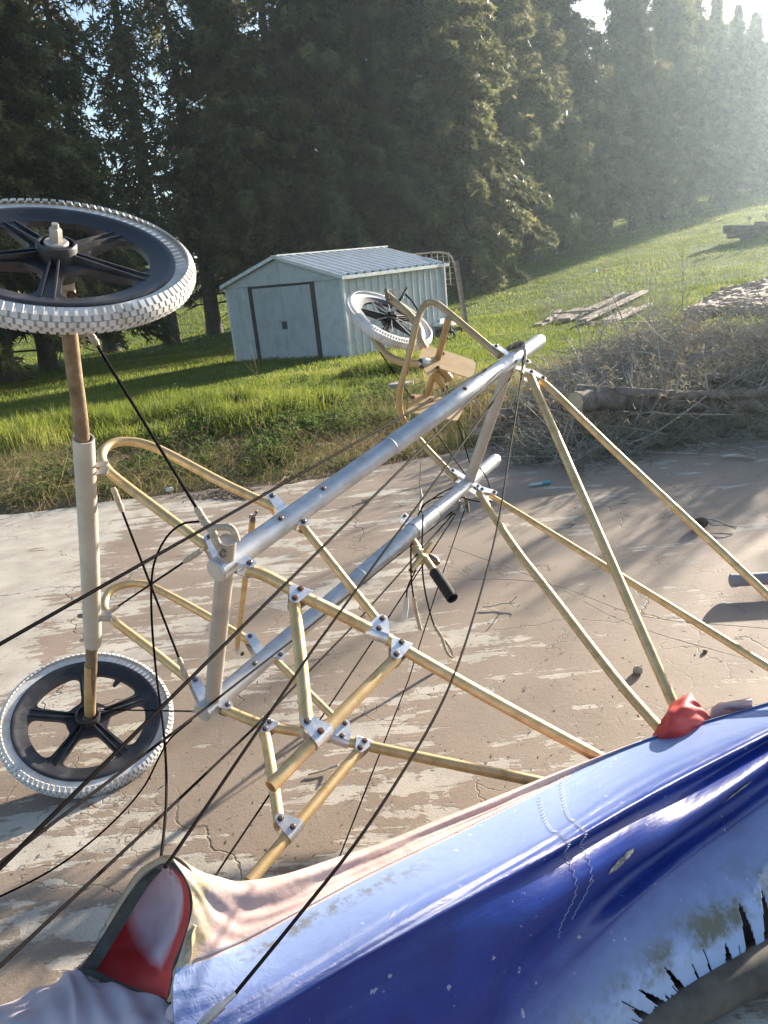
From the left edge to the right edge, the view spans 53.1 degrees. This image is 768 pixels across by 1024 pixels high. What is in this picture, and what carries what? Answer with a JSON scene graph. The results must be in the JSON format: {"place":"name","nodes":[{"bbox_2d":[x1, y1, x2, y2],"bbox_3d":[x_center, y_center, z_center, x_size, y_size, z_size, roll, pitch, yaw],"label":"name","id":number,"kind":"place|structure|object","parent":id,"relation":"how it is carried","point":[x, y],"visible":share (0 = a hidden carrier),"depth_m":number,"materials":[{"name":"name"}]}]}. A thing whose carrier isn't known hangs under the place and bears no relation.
{"place":"outdoors","nodes":[
{"label":"outdoors","id":0,"kind":"place"},
{"bbox_2d":[0,347,763,514],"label":"dry grass","id":1,"kind":"structure","parent":0,"point":[420,392],"depth_m":6.74,"materials":[{"name":"plant"}]},
{"bbox_2d":[0,413,767,1023],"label":"concrete slab","id":2,"kind":"structure","parent":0,"point":[646,533],"depth_m":2.80,"materials":[{"name":"beige concrete"}]},
{"bbox_2d":[172,486,267,502],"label":"dead leaves","id":3,"kind":"object","parent":2,"relation":"on","point":[212,494],"visible":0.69,"depth_m":5.51,"materials":[{"name":"brown plant"}]},
{"bbox_2d":[308,765,338,774],"bbox_3d":[-0.169,0.721,2.158,0.092,0.021,0.016,-7,16,-2],"label":"twig","id":4,"kind":"object","parent":2,"relation":"on","point":[328,768],"visible":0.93,"depth_m":2.16,"materials":[{"name":"wood"}]},
{"bbox_2d":[0,693,767,1023],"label":"folded wing","id":5,"kind":"structure","parent":2,"relation":"on","point":[626,885],"depth_m":1.21,"materials":[{"name":"blue fabric"}]},
{"bbox_2d":[0,198,767,1023],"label":"ultralight frame","id":6,"kind":"object","parent":2,"relation":"on","point":[60,264],"visible":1,"depth_m":1.88,"materials":[{"name":"silver metal"}]},
{"bbox_2d":[0,485,767,875],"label":"slab crumbs","id":7,"kind":"object","parent":2,"relation":"on","point":[356,769],"visible":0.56,"depth_m":2.24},
{"bbox_2d":[482,596,519,607],"bbox_3d":[0.474,0.356,3.106,0.153,0.054,0.040,-1,17,18],"label":"twig","id":8,"kind":"object","parent":2,"relation":"on","point":[510,602],"visible":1,"depth_m":3.11,"materials":[{"name":"wood"}]},
{"bbox_2d":[528,480,550,486],"bbox_3d":[0.978,-0.178,4.845,0.145,0.025,0.025,-9,16,-11],"label":"marker pen","id":9,"kind":"object","parent":2,"relation":"on","point":[541,483],"visible":1,"depth_m":4.84,"materials":[{"name":"teal plastic"}]},
{"bbox_2d":[633,666,642,674],"bbox_3d":[0.827,0.513,2.503,0.033,0.027,0.035,0,17,20],"label":"stone","id":10,"kind":"object","parent":2,"relation":"on","point":[637,670],"visible":1,"depth_m":2.49,"materials":[{"name":"grey stone"}]},
{"bbox_2d":[694,517,736,528],"bbox_3d":[1.587,0.062,3.728,0.135,0.062,0.187,-15,18,-29],"label":"cone sprig","id":11,"kind":"object","parent":2,"relation":"on","point":[702,522],"visible":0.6,"depth_m":3.74,"materials":[{"name":"plant"}]},
{"bbox_2d":[721,452,755,459],"bbox_3d":[2.285,-0.373,4.944,0.070,0.058,0.228,-18,20,-35],"label":"twig","id":12,"kind":"object","parent":2,"relation":"on","point":[750,456],"visible":1,"depth_m":4.95,"materials":[{"name":"grey wood"}]},
{"bbox_2d":[728,572,767,586],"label":"plastic pipe","id":13,"kind":"object","parent":2,"relation":"on","point":[736,580],"visible":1,"depth_m":2.98,"materials":[{"name":"grey plastic"}]},
{"bbox_2d":[0,183,767,514],"bbox_3d":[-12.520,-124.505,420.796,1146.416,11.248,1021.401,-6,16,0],"label":"lawn","id":14,"kind":"structure","parent":0,"point":[188,329],"depth_m":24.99,"materials":[{"name":"plant"}]},
{"bbox_2d":[0,100,92,382],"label":"spruce tree","id":15,"kind":"object","parent":14,"relation":"on","point":[8,362],"visible":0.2,"depth_m":18.17,"materials":[{"name":"green plant"}]},
{"bbox_2d":[0,0,118,383],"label":"spruce tree","id":16,"kind":"object","parent":14,"relation":"on","point":[19,177],"visible":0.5,"depth_m":18.67,"materials":[{"name":"green plant"}]},
{"bbox_2d":[0,0,178,371],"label":"spruce tree","id":17,"kind":"object","parent":14,"relation":"on","point":[23,50],"visible":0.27,"depth_m":20.56,"materials":[{"name":"green plant"}]},
{"bbox_2d":[23,0,194,353],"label":"spruce tree","id":18,"kind":"object","parent":14,"relation":"on","point":[53,14],"visible":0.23,"depth_m":24.60,"materials":[{"name":"green plant"}]},
{"bbox_2d":[58,0,257,345],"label":"spruce tree","id":19,"kind":"object","parent":14,"relation":"on","point":[123,54],"visible":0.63,"depth_m":24.85,"materials":[{"name":"green plant"}]},
{"bbox_2d":[107,0,285,335],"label":"spruce tree","id":20,"kind":"object","parent":14,"relation":"on","point":[210,304],"visible":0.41,"depth_m":26.50,"materials":[{"name":"green plant"}]},
{"bbox_2d":[213,337,258,377],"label":"dry stalks","id":21,"kind":"object","parent":14,"relation":"on","point":[251,365],"visible":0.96,"depth_m":13.51,"materials":[{"name":"plant"}]},
{"bbox_2d":[164,0,317,333],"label":"spruce tree","id":22,"kind":"object","parent":14,"relation":"on","point":[222,86],"visible":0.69,"depth_m":26.64,"materials":[{"name":"green plant"}]},
{"bbox_2d":[4,363,503,504],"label":"leafy weeds","id":23,"kind":"object","parent":14,"relation":"on","point":[298,421],"visible":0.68,"depth_m":7.07,"materials":[{"name":"green plant"}]},
{"bbox_2d":[0,380,522,517],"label":"lying straw","id":24,"kind":"object","parent":14,"relation":"on","point":[210,462],"visible":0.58,"depth_m":6.32,"materials":[{"name":"plant"}]},
{"bbox_2d":[200,0,381,266],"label":"spruce tree","id":25,"kind":"object","parent":14,"relation":"on","point":[262,9],"visible":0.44,"depth_m":26.77,"materials":[{"name":"green plant"}]},
{"bbox_2d":[219,246,449,361],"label":"garden shed","id":26,"kind":"structure","parent":14,"relation":"on","point":[289,305],"depth_m":16.65,"materials":[{"name":"white metal"}]},
{"bbox_2d":[251,287,288,359],"bbox_3d":[-2.484,-3.985,17.027,0.926,1.913,0.077,6,20,37],"label":"door","id":27,"kind":"structure","parent":26,"relation":"in","point":[268,307],"depth_m":16.95,"materials":[{"name":"grey metal"}]},
{"bbox_2d":[280,284,317,358],"bbox_3d":[-1.782,-3.884,16.502,0.926,1.913,0.077,6,20,37],"label":"door","id":28,"kind":"structure","parent":26,"relation":"in","point":[296,299],"depth_m":16.43,"materials":[{"name":"grey metal"}]},
{"bbox_2d":[237,0,434,252],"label":"spruce tree","id":29,"kind":"object","parent":14,"relation":"on","point":[326,51],"visible":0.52,"depth_m":26.90,"materials":[{"name":"green plant"}]},
{"bbox_2d":[0,371,685,505],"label":"short weeds","id":30,"kind":"object","parent":14,"relation":"on","point":[310,461],"visible":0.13,"depth_m":6.74,"materials":[{"name":"green plant"}]},
{"bbox_2d":[331,324,368,360],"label":"dry stalks","id":31,"kind":"object","parent":14,"relation":"on","point":[356,348],"visible":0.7,"depth_m":13.10,"materials":[{"name":"plant"}]},
{"bbox_2d":[214,388,570,499],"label":"leaf litter","id":32,"kind":"object","parent":14,"relation":"on","point":[248,488],"visible":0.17,"depth_m":6.30,"materials":[{"name":"brown plant"}]},
{"bbox_2d":[295,0,494,292],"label":"spruce tree","id":33,"kind":"object","parent":14,"relation":"on","point":[371,25],"visible":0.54,"depth_m":27.58,"materials":[{"name":"green plant"}]},
{"bbox_2d":[386,380,413,388],"bbox_3d":[0.211,-1.595,9.833,0.324,0.120,0.278,2,18,26],"label":"concrete chunk","id":34,"kind":"object","parent":14,"relation":"on","point":[396,384],"visible":0.31,"depth_m":9.74,"materials":[{"name":"grey concrete"}]},
{"bbox_2d":[342,0,497,287],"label":"spruce tree","id":35,"kind":"object","parent":14,"relation":"on","point":[414,144],"visible":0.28,"depth_m":27.76,"materials":[{"name":"green plant"}]},
{"bbox_2d":[412,251,468,332],"bbox_3d":[1.159,-5.297,18.849,1.938,2.087,0.168,5,19,34],"label":"hoop frame","id":36,"kind":"object","parent":14,"relation":"on","point":[460,289],"visible":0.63,"depth_m":18.36,"materials":[{"name":"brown wood"}]},
{"bbox_2d":[432,321,462,334],"bbox_3d":[1.401,-4.359,18.423,0.840,0.343,0.720,3,19,30],"label":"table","id":37,"kind":"object","parent":14,"relation":"on","point":[454,329],"visible":0.21,"depth_m":18.15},
{"bbox_2d":[447,330,455,339],"bbox_3d":[1.487,-3.940,17.162,0.235,0.236,0.056,-6,16,0],"label":"tyre","id":38,"kind":"object","parent":14,"relation":"on","point":[453,332],"visible":0.75,"depth_m":17.14,"materials":[{"name":"black rubber"}]},
{"bbox_2d":[365,0,559,293],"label":"spruce tree","id":39,"kind":"object","parent":14,"relation":"on","point":[461,79],"visible":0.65,"depth_m":28.33,"materials":[{"name":"green plant"}]},
{"bbox_2d":[451,426,500,435],"bbox_3d":[0.829,-0.689,6.870,0.290,0.062,0.493,9,22,43],"label":"concrete chunk","id":40,"kind":"object","parent":14,"relation":"on","point":[478,431],"visible":0.17,"depth_m":6.86,"materials":[{"name":"grey concrete"}]},
{"bbox_2d":[455,0,581,272],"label":"spruce tree","id":41,"kind":"object","parent":14,"relation":"on","point":[519,117],"visible":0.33,"depth_m":32.44,"materials":[{"name":"green plant"}]},
{"bbox_2d":[487,0,605,263],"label":"spruce tree","id":42,"kind":"object","parent":14,"relation":"on","point":[571,197],"visible":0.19,"depth_m":35.06,"materials":[{"name":"green plant"}]},
{"bbox_2d":[533,307,583,326],"bbox_3d":[4.404,-4.896,19.209,0.220,0.181,3.662,3,18,29],"label":"old plank","id":43,"kind":"object","parent":14,"relation":"on","point":[542,323],"visible":0.57,"depth_m":18.52,"materials":[{"name":"beige wood"}]},
{"bbox_2d":[545,309,560,320],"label":"old plank","id":44,"kind":"object","parent":43,"relation":"on","point":[547,319],"visible":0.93,"depth_m":18.69,"materials":[{"name":"beige wood"}]},
{"bbox_2d":[551,309,595,313],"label":"old plank","id":45,"kind":"object","parent":44,"relation":"on","point":[573,311],"visible":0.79,"depth_m":18.57,"materials":[{"name":"wood"}]},
{"bbox_2d":[514,0,646,261],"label":"spruce tree","id":46,"kind":"object","parent":14,"relation":"on","point":[579,38],"visible":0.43,"depth_m":37.80,"materials":[{"name":"green plant"}]},
{"bbox_2d":[559,297,620,320],"bbox_3d":[5.313,-5.193,19.571,0.260,0.255,4.564,4,19,31],"label":"old plank","id":47,"kind":"object","parent":14,"relation":"on","point":[568,318],"visible":0.5,"depth_m":18.32,"materials":[{"name":"wood"}]},
{"bbox_2d":[593,292,624,308],"bbox_3d":[5.976,-5.612,20.338,0.100,0.229,3.817,2,18,27],"label":"old plank","id":48,"kind":"object","parent":47,"relation":"on","point":[616,295],"visible":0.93,"depth_m":20.02,"materials":[{"name":"wood"}]},
{"bbox_2d":[438,261,767,475],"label":"brush","id":49,"kind":"object","parent":14,"relation":"on","point":[677,341],"depth_m":5.95,"materials":[{"name":"brown plant"}]},
{"bbox_2d":[499,391,563,420],"bbox_3d":[1.228,-0.902,6.364,0.553,0.245,0.141,-6,16,0],"label":"cut log","id":50,"kind":"object","parent":49,"relation":"on","point":[504,411],"visible":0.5,"depth_m":6.36,"materials":[{"name":"brown wood"}]},
{"bbox_2d":[567,375,767,413],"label":"cut log","id":51,"kind":"object","parent":49,"relation":"on","point":[595,400],"visible":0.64,"depth_m":5.55,"materials":[{"name":"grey wood"}]},
{"bbox_2d":[575,372,767,399],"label":"cut log","id":52,"kind":"object","parent":49,"relation":"on","point":[654,393],"visible":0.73,"depth_m":5.52,"materials":[{"name":"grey wood"}]},
{"bbox_2d":[707,358,767,384],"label":"cut log","id":53,"kind":"object","parent":49,"relation":"on","point":[726,377],"visible":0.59,"depth_m":5.86,"materials":[{"name":"brown wood"}]},
{"bbox_2d":[521,277,688,326],"bbox_3d":[5.592,-5.467,19.404,4.200,1.030,11.132,-3,16,13],"label":"dry brush","id":54,"kind":"object","parent":14,"relation":"on","point":[614,312],"visible":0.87,"depth_m":18.68,"materials":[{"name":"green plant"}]},
{"bbox_2d":[578,290,647,321],"bbox_3d":[5.814,-5.172,19.088,0.180,0.322,6.868,3,18,29],"label":"old plank","id":55,"kind":"object","parent":14,"relation":"on","point":[606,308],"visible":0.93,"depth_m":18.09,"materials":[{"name":"brown wood"}]},
{"bbox_2d":[605,292,637,299],"bbox_3d":[6.627,-6.008,21.446,0.858,0.141,0.240,-4,16,8],"label":"old plank","id":56,"kind":"object","parent":55,"relation":"on","point":[628,294],"visible":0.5,"depth_m":21.34,"materials":[{"name":"wood"}]},
{"bbox_2d":[583,29,649,238],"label":"spruce tree","id":57,"kind":"object","parent":14,"relation":"on","point":[627,161],"visible":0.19,"depth_m":41.30,"materials":[{"name":"green plant"}]},
{"bbox_2d":[601,306,635,321],"bbox_3d":[5.364,-4.509,17.506,0.160,0.130,2.920,3,18,29],"label":"old plank","id":58,"kind":"object","parent":14,"relation":"on","point":[626,310],"visible":0.43,"depth_m":17.49,"materials":[{"name":"beige wood"}]},
{"bbox_2d":[587,320,668,323],"bbox_3d":[4.950,-3.871,15.712,0.140,0.068,1.942,-16,19,-32],"label":"old plank","id":59,"kind":"object","parent":14,"relation":"on","point":[643,322],"visible":0.29,"depth_m":15.73,"materials":[{"name":"wood"}]},
{"bbox_2d":[612,303,652,320],"bbox_3d":[5.593,-4.495,17.214,0.120,0.134,3.445,3,19,30],"label":"old plank","id":60,"kind":"object","parent":59,"relation":"on","point":[629,312],"visible":0.5,"depth_m":16.96,"materials":[{"name":"beige wood"}]},
{"bbox_2d":[618,259,639,311],"bbox_3d":[5.359,-4.945,16.926,0.457,1.477,0.759,-6,16,0],"label":"bare sapling","id":61,"kind":"object","parent":14,"relation":"on","point":[628,289],"visible":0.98,"depth_m":16.92,"materials":[{"name":"brown plant"}]},
{"bbox_2d":[598,0,704,231],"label":"spruce tree","id":62,"kind":"object","parent":14,"relation":"on","point":[637,65],"visible":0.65,"depth_m":42.24,"materials":[{"name":"green plant"}]},
{"bbox_2d":[611,0,733,221],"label":"spruce tree","id":63,"kind":"object","parent":14,"relation":"on","point":[670,32],"visible":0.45,"depth_m":45.85,"materials":[{"name":"green plant"}]},
{"bbox_2d":[672,242,688,313],"bbox_3d":[5.820,-4.573,15.178,0.373,1.708,0.666,0,17,21],"label":"bare sapling","id":64,"kind":"object","parent":14,"relation":"on","point":[682,282],"visible":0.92,"depth_m":15.19,"materials":[{"name":"plant"}]},
{"bbox_2d":[683,247,701,308],"bbox_3d":[6.244,-4.622,15.528,0.414,1.508,0.363,-6,16,0],"label":"bare sapling","id":65,"kind":"object","parent":14,"relation":"on","point":[690,283],"visible":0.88,"depth_m":15.57,"materials":[{"name":"plant"}]},
{"bbox_2d":[674,0,742,211],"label":"spruce tree","id":66,"kind":"object","parent":14,"relation":"on","point":[714,129],"visible":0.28,"depth_m":48.84,"materials":[{"name":"green plant"}]},
{"bbox_2d":[681,278,767,320],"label":"dirt patch","id":67,"kind":"object","parent":14,"relation":"on","point":[764,292],"visible":0.22,"depth_m":15.38,"materials":[{"name":"brown soil"}]},
{"bbox_2d":[682,276,767,312],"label":"dirt clods","id":68,"kind":"object","parent":67,"relation":"on","point":[753,295],"visible":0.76,"depth_m":16.66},
{"bbox_2d":[705,0,761,204],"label":"spruce tree","id":69,"kind":"object","parent":14,"relation":"on","point":[721,45],"visible":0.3,"depth_m":52.49,"materials":[{"name":"green plant"}]},
{"bbox_2d":[723,213,767,239],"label":"log heap","id":70,"kind":"object","parent":14,"relation":"on","point":[756,229],"visible":1,"depth_m":32.30,"materials":[{"name":"wood"}]},
{"bbox_2d":[725,3,767,197],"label":"spruce tree","id":71,"kind":"object","parent":14,"relation":"on","point":[749,86],"visible":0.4,"depth_m":55.68,"materials":[{"name":"green plant"}]},
{"bbox_2d":[741,253,757,300],"bbox_3d":[7.381,-4.663,15.648,0.669,1.270,0.343,-10,17,-14],"label":"bare sapling","id":72,"kind":"object","parent":14,"relation":"on","point":[748,279],"visible":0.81,"depth_m":15.70,"materials":[{"name":"brown plant"}]},
{"bbox_2d":[744,9,767,192],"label":"spruce tree","id":73,"kind":"object","parent":14,"relation":"on","point":[758,49],"visible":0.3,"depth_m":57.51,"materials":[{"name":"green plant"}]},
{"bbox_2d":[25,0,767,267],"label":"sky","id":74,"kind":"structure","parent":0,"point":[595,8],"materials":[{"name":"white"}]}
]}

